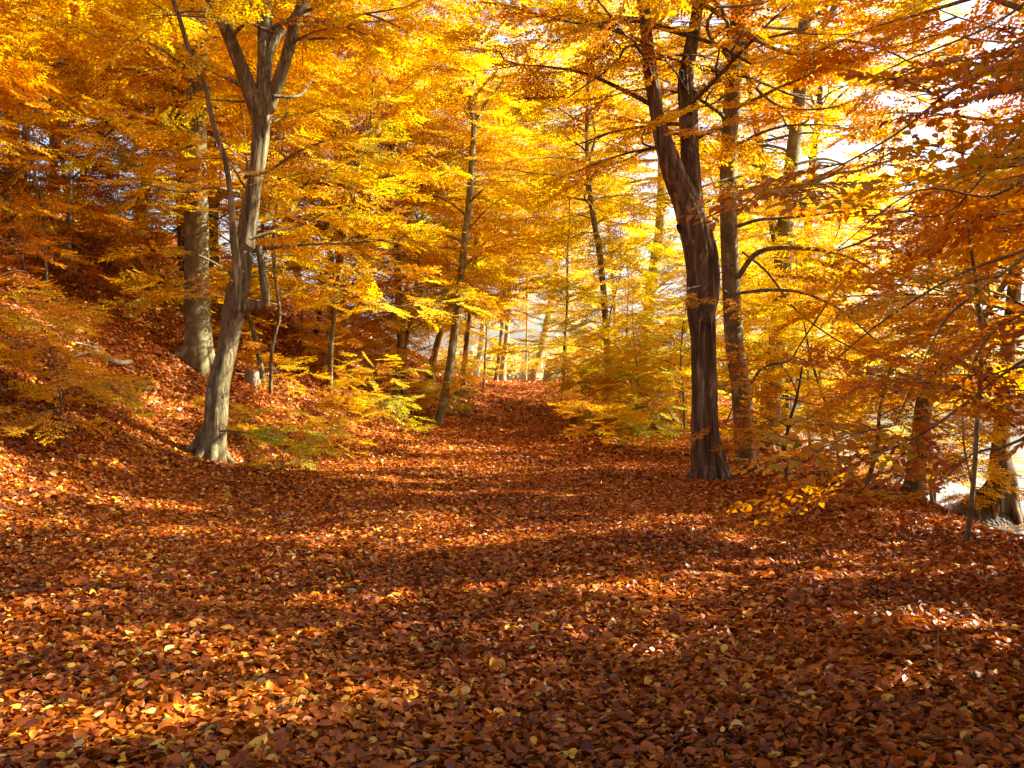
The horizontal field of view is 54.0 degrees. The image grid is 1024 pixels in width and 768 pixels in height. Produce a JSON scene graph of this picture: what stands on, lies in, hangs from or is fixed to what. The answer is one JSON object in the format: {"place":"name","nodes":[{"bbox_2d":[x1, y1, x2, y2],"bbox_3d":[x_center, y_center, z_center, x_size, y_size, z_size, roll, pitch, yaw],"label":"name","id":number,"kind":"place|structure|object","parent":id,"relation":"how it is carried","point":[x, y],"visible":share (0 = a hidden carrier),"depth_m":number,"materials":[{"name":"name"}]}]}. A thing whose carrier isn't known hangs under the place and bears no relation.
{"place":"outdoors","nodes":[
{"label":"outdoors","id":0,"kind":"place"},
{"bbox_2d":[0,188,1023,767],"bbox_3d":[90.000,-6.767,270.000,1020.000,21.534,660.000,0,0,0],"label":"ground","id":1,"kind":"structure","parent":0,"point":[988,518],"depth_m":17.94,"materials":[{"name":"brown soil"}]},
{"bbox_2d":[0,193,79,297],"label":"sapling","id":2,"kind":"object","parent":1,"relation":"on","point":[29,236],"visible":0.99,"depth_m":19.83,"materials":[{"name":"orange plant"}]},
{"bbox_2d":[0,0,104,129],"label":"shade tree","id":3,"kind":"object","parent":1,"relation":"on","point":[15,92],"visible":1,"depth_m":13.09,"materials":[{"name":"orange plant"}]},
{"bbox_2d":[0,277,110,409],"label":"sapling","id":4,"kind":"object","parent":1,"relation":"on","point":[24,303],"visible":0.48,"depth_m":14.94,"materials":[{"name":"orange plant"}]},
{"bbox_2d":[0,126,126,240],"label":"sapling","id":5,"kind":"object","parent":1,"relation":"on","point":[64,183],"visible":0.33,"depth_m":25.88,"materials":[{"name":"orange plant"}]},
{"bbox_2d":[11,174,123,291],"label":"sapling","id":6,"kind":"object","parent":1,"relation":"on","point":[73,230],"visible":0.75,"depth_m":23.06,"materials":[{"name":"orange plant"}]},
{"bbox_2d":[0,126,140,228],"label":"sapling","id":7,"kind":"object","parent":1,"relation":"on","point":[62,218],"visible":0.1,"depth_m":30.73,"materials":[{"name":"orange plant"}]},
{"bbox_2d":[0,276,145,446],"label":"sapling","id":8,"kind":"object","parent":1,"relation":"on","point":[76,367],"visible":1,"depth_m":14.04,"materials":[{"name":"orange plant"}]},
{"bbox_2d":[0,0,205,157],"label":"young beech","id":9,"kind":"object","parent":1,"relation":"on","point":[27,60],"visible":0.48,"depth_m":18.42,"materials":[{"name":"orange plant"}]},
{"bbox_2d":[0,0,211,293],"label":"young beech","id":10,"kind":"object","parent":1,"relation":"on","point":[33,167],"visible":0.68,"depth_m":20.88,"materials":[{"name":"orange plant"}]},
{"bbox_2d":[0,2,225,225],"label":"young beech","id":11,"kind":"object","parent":1,"relation":"on","point":[92,122],"visible":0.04,"depth_m":30.38,"materials":[{"name":"orange plant"}]},
{"bbox_2d":[66,177,168,273],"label":"sapling","id":12,"kind":"object","parent":1,"relation":"on","point":[105,198],"visible":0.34,"depth_m":27.69,"materials":[{"name":"orange plant"}]},
{"bbox_2d":[71,378,182,418],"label":"sapling","id":13,"kind":"object","parent":1,"relation":"on","point":[132,403],"visible":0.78,"depth_m":16.58,"materials":[{"name":"orange plant"}]},
{"bbox_2d":[85,147,177,270],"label":"sapling","id":14,"kind":"object","parent":1,"relation":"on","point":[126,197],"visible":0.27,"depth_m":29.90,"materials":[{"name":"orange plant"}]},
{"bbox_2d":[82,225,183,311],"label":"sapling","id":15,"kind":"object","parent":1,"relation":"on","point":[123,260],"visible":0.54,"depth_m":25.06,"materials":[{"name":"orange plant"}]},
{"bbox_2d":[0,0,280,265],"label":"young beech","id":16,"kind":"object","parent":1,"relation":"on","point":[82,193],"visible":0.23,"depth_m":24.59,"materials":[{"name":"orange plant"}]},
{"bbox_2d":[19,0,297,303],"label":"beech tree","id":17,"kind":"object","parent":1,"relation":"on","point":[180,232],"visible":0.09,"depth_m":28.94,"materials":[{"name":"orange plant"}]},
{"bbox_2d":[0,0,321,245],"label":"young beech","id":18,"kind":"object","parent":1,"relation":"on","point":[131,117],"visible":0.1,"depth_m":26.90,"materials":[{"name":"orange plant"}]},
{"bbox_2d":[34,2,357,315],"bbox_3d":[-9.071,-6.653,30.276,8.788,9.966,9.170,0,0,-10],"label":"young beech","id":19,"kind":"object","parent":1,"relation":"on","point":[215,249],"visible":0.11,"depth_m":29.14,"materials":[{"name":"orange plant"}]},
{"bbox_2d":[0,0,413,376],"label":"beech tree","id":20,"kind":"object","parent":1,"relation":"on","point":[196,351],"visible":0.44,"depth_m":23.13,"materials":[{"name":"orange plant"}]},
{"bbox_2d":[11,0,464,462],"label":"hornbeam tree","id":21,"kind":"object","parent":1,"relation":"on","point":[262,94],"visible":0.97,"depth_m":16.94,"materials":[{"name":"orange plant"}]},
{"bbox_2d":[186,396,293,446],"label":"sapling","id":22,"kind":"object","parent":1,"relation":"on","point":[239,410],"visible":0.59,"depth_m":18.62,"materials":[{"name":"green plant"}]},
{"bbox_2d":[46,0,441,385],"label":"young beech","id":23,"kind":"object","parent":1,"relation":"on","point":[167,213],"visible":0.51,"depth_m":23.81,"materials":[{"name":"orange plant"}]},
{"bbox_2d":[80,13,433,314],"bbox_3d":[-8.447,-7.503,33.381,11.120,11.150,9.338,0,0,-17],"label":"young beech","id":24,"kind":"object","parent":1,"relation":"on","point":[222,232],"visible":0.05,"depth_m":32.51,"materials":[{"name":"orange plant"}]},
{"bbox_2d":[114,0,435,395],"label":"young beech","id":25,"kind":"object","parent":1,"relation":"on","point":[273,240],"visible":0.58,"depth_m":23.96,"materials":[{"name":"yellow plant"}]},
{"bbox_2d":[236,341,332,399],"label":"sapling","id":26,"kind":"object","parent":1,"relation":"on","point":[267,355],"visible":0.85,"depth_m":24.67,"materials":[{"name":"yellow plant"}]},
{"bbox_2d":[236,426,338,470],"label":"sapling","id":27,"kind":"object","parent":1,"relation":"on","point":[304,453],"visible":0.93,"depth_m":16.34,"materials":[{"name":"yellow plant"}]},
{"bbox_2d":[249,252,347,333],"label":"sapling","id":28,"kind":"object","parent":1,"relation":"on","point":[287,319],"visible":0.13,"depth_m":32.77,"materials":[{"name":"orange plant"}]},
{"bbox_2d":[142,11,476,368],"bbox_3d":[-5.699,-5.516,30.356,9.531,10.745,8.446,0,0,20],"label":"young beech","id":29,"kind":"object","parent":1,"relation":"on","point":[332,254],"visible":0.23,"depth_m":29.68,"materials":[{"name":"yellow plant"}]},
{"bbox_2d":[277,306,361,378],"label":"sapling","id":30,"kind":"object","parent":1,"relation":"on","point":[309,323],"visible":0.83,"depth_m":27.61,"materials":[{"name":"orange plant"}]},
{"bbox_2d":[276,396,367,452],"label":"sapling","id":31,"kind":"object","parent":1,"relation":"on","point":[343,420],"visible":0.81,"depth_m":19.79,"materials":[{"name":"yellow plant"}]},
{"bbox_2d":[286,415,375,458],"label":"sapling","id":32,"kind":"object","parent":1,"relation":"on","point":[312,424],"visible":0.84,"depth_m":19.27,"materials":[{"name":"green plant"}]},
{"bbox_2d":[151,0,514,394],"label":"young beech","id":33,"kind":"object","parent":1,"relation":"on","point":[347,210],"visible":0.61,"depth_m":26.09,"materials":[{"name":"yellow plant"}]},
{"bbox_2d":[309,368,382,425],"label":"sapling","id":34,"kind":"object","parent":1,"relation":"on","point":[341,382],"visible":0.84,"depth_m":24.55,"materials":[{"name":"yellow plant"}]},
{"bbox_2d":[161,0,540,335],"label":"young beech","id":35,"kind":"object","parent":1,"relation":"on","point":[426,124],"visible":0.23,"depth_m":31.17,"materials":[{"name":"yellow plant"}]},
{"bbox_2d":[334,323,423,392],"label":"sapling","id":36,"kind":"object","parent":1,"relation":"on","point":[383,333],"visible":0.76,"depth_m":29.96,"materials":[{"name":"yellow plant"}]},
{"bbox_2d":[331,351,432,422],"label":"sapling","id":37,"kind":"object","parent":1,"relation":"on","point":[372,371],"visible":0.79,"depth_m":26.44,"materials":[{"name":"yellow plant"}]},
{"bbox_2d":[347,394,435,432],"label":"sapling","id":38,"kind":"object","parent":1,"relation":"on","point":[398,402],"visible":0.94,"depth_m":25.70,"materials":[{"name":"yellow plant"}]},
{"bbox_2d":[260,0,527,399],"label":"beech tree","id":39,"kind":"object","parent":1,"relation":"on","point":[428,259],"visible":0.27,"depth_m":30.44,"materials":[{"name":"yellow plant"}]},
{"bbox_2d":[268,0,564,401],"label":"beech tree","id":40,"kind":"object","parent":1,"relation":"on","point":[476,249],"visible":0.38,"depth_m":31.74,"materials":[{"name":"yellow plant"}]},
{"bbox_2d":[265,100,568,396],"bbox_3d":[-3.627,-4.263,33.102,10.109,10.137,8.489,0,0,33],"label":"young beech","id":41,"kind":"object","parent":1,"relation":"on","point":[419,323],"visible":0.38,"depth_m":32.33,"materials":[{"name":"yellow plant"}]},
{"bbox_2d":[397,371,476,416],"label":"sapling","id":42,"kind":"object","parent":1,"relation":"on","point":[424,385],"visible":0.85,"depth_m":29.74,"materials":[{"name":"yellow plant"}]},
{"bbox_2d":[354,52,555,424],"bbox_3d":[-1.674,-4.060,29.475,5.827,11.187,6.451,0,0,0],"label":"young beech","id":43,"kind":"object","parent":1,"relation":"on","point":[457,310],"visible":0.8,"depth_m":29.71,"materials":[{"name":"yellow plant"}]},
{"bbox_2d":[437,350,491,391],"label":"sapling","id":44,"kind":"object","parent":1,"relation":"on","point":[464,360],"visible":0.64,"depth_m":40.59,"materials":[{"name":"orange plant"}]},
{"bbox_2d":[376,178,561,373],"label":"young beech","id":45,"kind":"object","parent":1,"relation":"on","point":[459,339],"visible":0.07,"depth_m":49.84,"materials":[{"name":"yellow plant"}]},
{"bbox_2d":[365,64,575,382],"bbox_3d":[-2.101,-5.887,38.688,8.677,12.708,6.893,0,0,-19],"label":"beech tree","id":46,"kind":"object","parent":1,"relation":"on","point":[471,230],"visible":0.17,"depth_m":38.64,"materials":[{"name":"yellow plant"}]},
{"bbox_2d":[367,0,584,367],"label":"tall beech","id":47,"kind":"object","parent":1,"relation":"on","point":[509,260],"visible":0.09,"depth_m":47.70,"materials":[{"name":"yellow plant"}]},
{"bbox_2d":[428,255,535,378],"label":"beech tree","id":48,"kind":"object","parent":1,"relation":"on","point":[477,369],"visible":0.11,"depth_m":89.94,"materials":[{"name":"yellow plant"}]},
{"bbox_2d":[368,6,603,385],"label":"beech tree","id":49,"kind":"object","parent":1,"relation":"on","point":[466,343],"visible":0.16,"depth_m":42.55,"materials":[{"name":"yellow plant"}]},
{"bbox_2d":[416,224,571,387],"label":"young beech","id":50,"kind":"object","parent":1,"relation":"on","point":[486,324],"visible":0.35,"depth_m":43.89,"materials":[{"name":"yellow plant"}]},
{"bbox_2d":[365,140,631,378],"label":"young beech","id":51,"kind":"object","parent":1,"relation":"on","point":[517,264],"visible":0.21,"depth_m":41.38,"materials":[{"name":"yellow plant"}]},
{"bbox_2d":[0,180,1023,767],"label":"fallen leaves","id":52,"kind":"object","parent":1,"relation":"on","point":[396,646],"depth_m":7.22,"materials":[{"name":"brown plant"}]},
{"bbox_2d":[454,99,576,380],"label":"beech tree","id":53,"kind":"object","parent":1,"relation":"on","point":[496,376],"visible":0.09,"depth_m":52.07,"materials":[{"name":"yellow plant"}]},
{"bbox_2d":[449,56,601,380],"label":"beech tree","id":54,"kind":"object","parent":1,"relation":"on","point":[503,365],"visible":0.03,"depth_m":54.06,"materials":[{"name":"yellow plant"}]},
{"bbox_2d":[447,20,656,380],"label":"beech tree","id":55,"kind":"object","parent":1,"relation":"on","point":[538,374],"visible":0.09,"depth_m":52.92,"materials":[{"name":"yellow plant"}]},
{"bbox_2d":[505,276,611,379],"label":"young beech","id":56,"kind":"object","parent":1,"relation":"on","point":[544,357],"visible":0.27,"depth_m":46.11,"materials":[{"name":"yellow plant"}]},
{"bbox_2d":[526,359,598,405],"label":"sapling","id":57,"kind":"object","parent":1,"relation":"on","point":[547,380],"visible":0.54,"depth_m":35.51,"materials":[{"name":"yellow plant"}]},
{"bbox_2d":[479,149,648,398],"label":"young beech","id":58,"kind":"object","parent":1,"relation":"on","point":[507,236],"visible":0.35,"depth_m":39.06,"materials":[{"name":"yellow plant"}]},
{"bbox_2d":[537,320,612,401],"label":"sapling","id":59,"kind":"object","parent":1,"relation":"on","point":[567,343],"visible":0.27,"depth_m":38.38,"materials":[{"name":"yellow plant"}]},
{"bbox_2d":[544,353,607,419],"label":"sapling","id":60,"kind":"object","parent":1,"relation":"on","point":[568,383],"visible":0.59,"depth_m":32.04,"materials":[{"name":"yellow plant"}]},
{"bbox_2d":[492,61,682,355],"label":"beech tree","id":61,"kind":"object","parent":1,"relation":"on","point":[596,191],"visible":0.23,"depth_m":42.10,"materials":[{"name":"yellow plant"}]},
{"bbox_2d":[433,0,742,408],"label":"beech tree","id":62,"kind":"object","parent":1,"relation":"on","point":[589,191],"visible":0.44,"depth_m":34.15,"materials":[{"name":"yellow plant"}]},
{"bbox_2d":[556,343,633,412],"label":"sapling","id":63,"kind":"object","parent":1,"relation":"on","point":[592,362],"visible":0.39,"depth_m":31.55,"materials":[{"name":"yellow plant"}]},
{"bbox_2d":[550,391,645,444],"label":"sapling","id":64,"kind":"object","parent":1,"relation":"on","point":[580,404],"visible":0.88,"depth_m":24.42,"materials":[{"name":"yellow plant"}]},
{"bbox_2d":[487,179,722,406],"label":"young beech","id":65,"kind":"object","parent":1,"relation":"on","point":[562,282],"visible":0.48,"depth_m":36.29,"materials":[{"name":"yellow plant"}]},
{"bbox_2d":[552,379,657,433],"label":"sapling","id":66,"kind":"object","parent":1,"relation":"on","point":[611,389],"visible":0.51,"depth_m":28.18,"materials":[{"name":"yellow plant"}]},
{"bbox_2d":[568,309,649,395],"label":"sapling","id":67,"kind":"object","parent":1,"relation":"on","point":[585,352],"visible":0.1,"depth_m":36.75,"materials":[{"name":"yellow plant"}]},
{"bbox_2d":[588,357,672,426],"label":"sapling","id":68,"kind":"object","parent":1,"relation":"on","point":[599,389],"visible":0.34,"depth_m":29.25,"materials":[{"name":"yellow plant"}]},
{"bbox_2d":[535,228,729,407],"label":"young beech","id":69,"kind":"object","parent":1,"relation":"on","point":[626,325],"visible":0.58,"depth_m":31.73,"materials":[{"name":"yellow plant"}]},
{"bbox_2d":[561,259,716,420],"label":"young beech","id":70,"kind":"object","parent":1,"relation":"on","point":[615,359],"visible":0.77,"depth_m":27.83,"materials":[{"name":"yellow plant"}]},
{"bbox_2d":[603,400,690,451],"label":"sapling","id":71,"kind":"object","parent":1,"relation":"on","point":[641,418],"visible":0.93,"depth_m":22.63,"materials":[{"name":"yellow plant"}]},
{"bbox_2d":[488,0,816,386],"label":"beech tree","id":72,"kind":"object","parent":1,"relation":"on","point":[662,216],"visible":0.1,"depth_m":37.97,"materials":[{"name":"yellow plant"}]},
{"bbox_2d":[403,0,931,479],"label":"gnarled tree","id":73,"kind":"object","parent":1,"relation":"on","point":[681,178],"visible":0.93,"depth_m":16.90,"materials":[{"name":"orange plant"}]},
{"bbox_2d":[632,353,727,428],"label":"sapling","id":74,"kind":"object","parent":1,"relation":"on","point":[674,387],"visible":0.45,"depth_m":28.02,"materials":[{"name":"yellow plant"}]},
{"bbox_2d":[560,204,811,434],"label":"young beech","id":75,"kind":"object","parent":1,"relation":"on","point":[626,339],"visible":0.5,"depth_m":27.60,"materials":[{"name":"yellow plant"}]},
{"bbox_2d":[475,0,948,473],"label":"beech tree","id":76,"kind":"object","parent":1,"relation":"on","point":[732,105],"visible":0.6,"depth_m":18.38,"materials":[{"name":"orange plant"}]},
{"bbox_2d":[429,334,1023,395],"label":"wood","id":77,"kind":"object","parent":1,"relation":"on","point":[513,374],"visible":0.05,"depth_m":240.70,"materials":[{"name":"yellow plant"}]},
{"bbox_2d":[596,196,857,410],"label":"young beech","id":78,"kind":"object","parent":1,"relation":"on","point":[664,291],"visible":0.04,"depth_m":34.54,"materials":[{"name":"yellow plant"}]},
{"bbox_2d":[623,135,833,365],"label":"young beech","id":79,"kind":"object","parent":1,"relation":"on","point":[655,181],"visible":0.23,"depth_m":33.59,"materials":[{"name":"yellow plant"}]},
{"bbox_2d":[642,280,833,439],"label":"young beech","id":80,"kind":"object","parent":1,"relation":"on","point":[722,411],"visible":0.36,"depth_m":21.90,"materials":[{"name":"yellow plant"}]},
{"bbox_2d":[639,149,881,420],"bbox_3d":[7.961,-2.749,30.413,7.625,8.596,6.757,0,0,-5],"label":"young beech","id":81,"kind":"object","parent":1,"relation":"on","point":[777,199],"visible":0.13,"depth_m":30.09,"materials":[{"name":"yellow plant"}]},
{"bbox_2d":[543,0,986,452],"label":"beech tree","id":82,"kind":"object","parent":1,"relation":"on","point":[792,150],"visible":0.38,"depth_m":24.17,"materials":[{"name":"yellow plant"}]},
{"bbox_2d":[674,341,863,476],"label":"sapling","id":83,"kind":"object","parent":1,"relation":"on","point":[759,396],"visible":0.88,"depth_m":16.84,"materials":[{"name":"orange plant"}]},
{"bbox_2d":[676,222,896,431],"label":"young beech","id":84,"kind":"object","parent":1,"relation":"on","point":[787,380],"visible":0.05,"depth_m":31.45,"materials":[{"name":"yellow plant"}]},
{"bbox_2d":[664,0,970,425],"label":"beech tree","id":85,"kind":"object","parent":1,"relation":"on","point":[819,93],"visible":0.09,"depth_m":33.77,"materials":[{"name":"yellow plant"}]},
{"bbox_2d":[717,217,924,442],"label":"young beech","id":86,"kind":"object","parent":1,"relation":"on","point":[762,260],"visible":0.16,"depth_m":24.00,"materials":[{"name":"yellow plant"}]},
{"bbox_2d":[690,171,959,464],"bbox_3d":[6.545,-1.093,20.924,5.512,6.289,6.159,0,0,30],"label":"young beech","id":87,"kind":"object","parent":1,"relation":"on","point":[853,331],"visible":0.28,"depth_m":21.03,"materials":[{"name":"yellow plant"}]},
{"bbox_2d":[632,0,1023,348],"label":"shade tree","id":88,"kind":"object","parent":1,"relation":"on","point":[914,262],"visible":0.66,"depth_m":10.00,"materials":[{"name":"orange plant"}]},
{"bbox_2d":[715,162,940,446],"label":"young beech","id":89,"kind":"object","parent":1,"relation":"on","point":[793,266],"visible":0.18,"depth_m":24.20,"materials":[{"name":"yellow plant"}]},
{"bbox_2d":[675,0,1023,530],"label":"hanging beech","id":90,"kind":"object","parent":1,"relation":"on","point":[984,164],"visible":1,"depth_m":5.00,"materials":[{"name":"orange plant"}]},
{"bbox_2d":[744,275,968,479],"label":"young beech","id":91,"kind":"object","parent":1,"relation":"on","point":[822,388],"visible":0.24,"depth_m":20.90,"materials":[{"name":"orange plant"}]},
{"bbox_2d":[734,0,1023,401],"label":"shade tree","id":92,"kind":"object","parent":1,"relation":"on","point":[838,58],"visible":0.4,"depth_m":16.97,"materials":[{"name":"orange plant"}]},
{"bbox_2d":[760,217,1023,502],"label":"young beech","id":93,"kind":"object","parent":1,"relation":"on","point":[888,408],"visible":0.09,"depth_m":20.60,"materials":[{"name":"orange plant"}]},
{"bbox_2d":[796,341,989,487],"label":"sapling","id":94,"kind":"object","parent":1,"relation":"on","point":[849,374],"visible":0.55,"depth_m":16.01,"materials":[{"name":"orange plant"}]},
{"bbox_2d":[770,81,1023,540],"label":"sapling","id":95,"kind":"object","parent":1,"relation":"on","point":[940,315],"visible":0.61,"depth_m":10.22,"materials":[{"name":"orange plant"}]},
{"bbox_2d":[827,420,982,486],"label":"sapling","id":96,"kind":"object","parent":1,"relation":"on","point":[884,442],"visible":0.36,"depth_m":15.74,"materials":[{"name":"orange plant"}]},
{"bbox_2d":[788,0,1023,524],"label":"dark tree","id":97,"kind":"object","parent":1,"relation":"on","point":[1009,503],"visible":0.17,"depth_m":18.31,"materials":[{"name":"orange plant"}]},
{"bbox_2d":[812,204,1023,501],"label":"young beech","id":98,"kind":"object","parent":1,"relation":"on","point":[938,430],"visible":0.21,"depth_m":16.94,"materials":[{"name":"orange plant"}]},
{"bbox_2d":[845,0,1023,447],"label":"shade tree","id":99,"kind":"object","parent":1,"relation":"on","point":[901,315],"visible":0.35,"depth_m":15.05,"materials":[{"name":"orange plant"}]},
{"bbox_2d":[846,99,1023,498],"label":"leaning tree","id":100,"kind":"object","parent":1,"relation":"on","point":[916,485],"visible":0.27,"depth_m":16.25,"materials":[{"name":"orange plant"}]},
{"bbox_2d":[855,296,1023,519],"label":"young beech","id":101,"kind":"object","parent":1,"relation":"on","point":[966,435],"visible":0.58,"depth_m":14.71,"materials":[{"name":"orange plant"}]},
{"bbox_2d":[895,56,1023,271],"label":"shade tree","id":102,"kind":"object","parent":1,"relation":"on","point":[926,201],"visible":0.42,"depth_m":9.94,"materials":[{"name":"orange plant"}]},
{"bbox_2d":[0,0,1023,356],"label":"sky","id":103,"kind":"structure","parent":0,"point":[926,133],"materials":[{"name":"white"}]},
{"bbox_2d":[754,395,1023,533],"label":"lake water","id":104,"kind":"structure","parent":0,"point":[954,487],"depth_m":33.27,"materials":[{"name":"grey liquid"}]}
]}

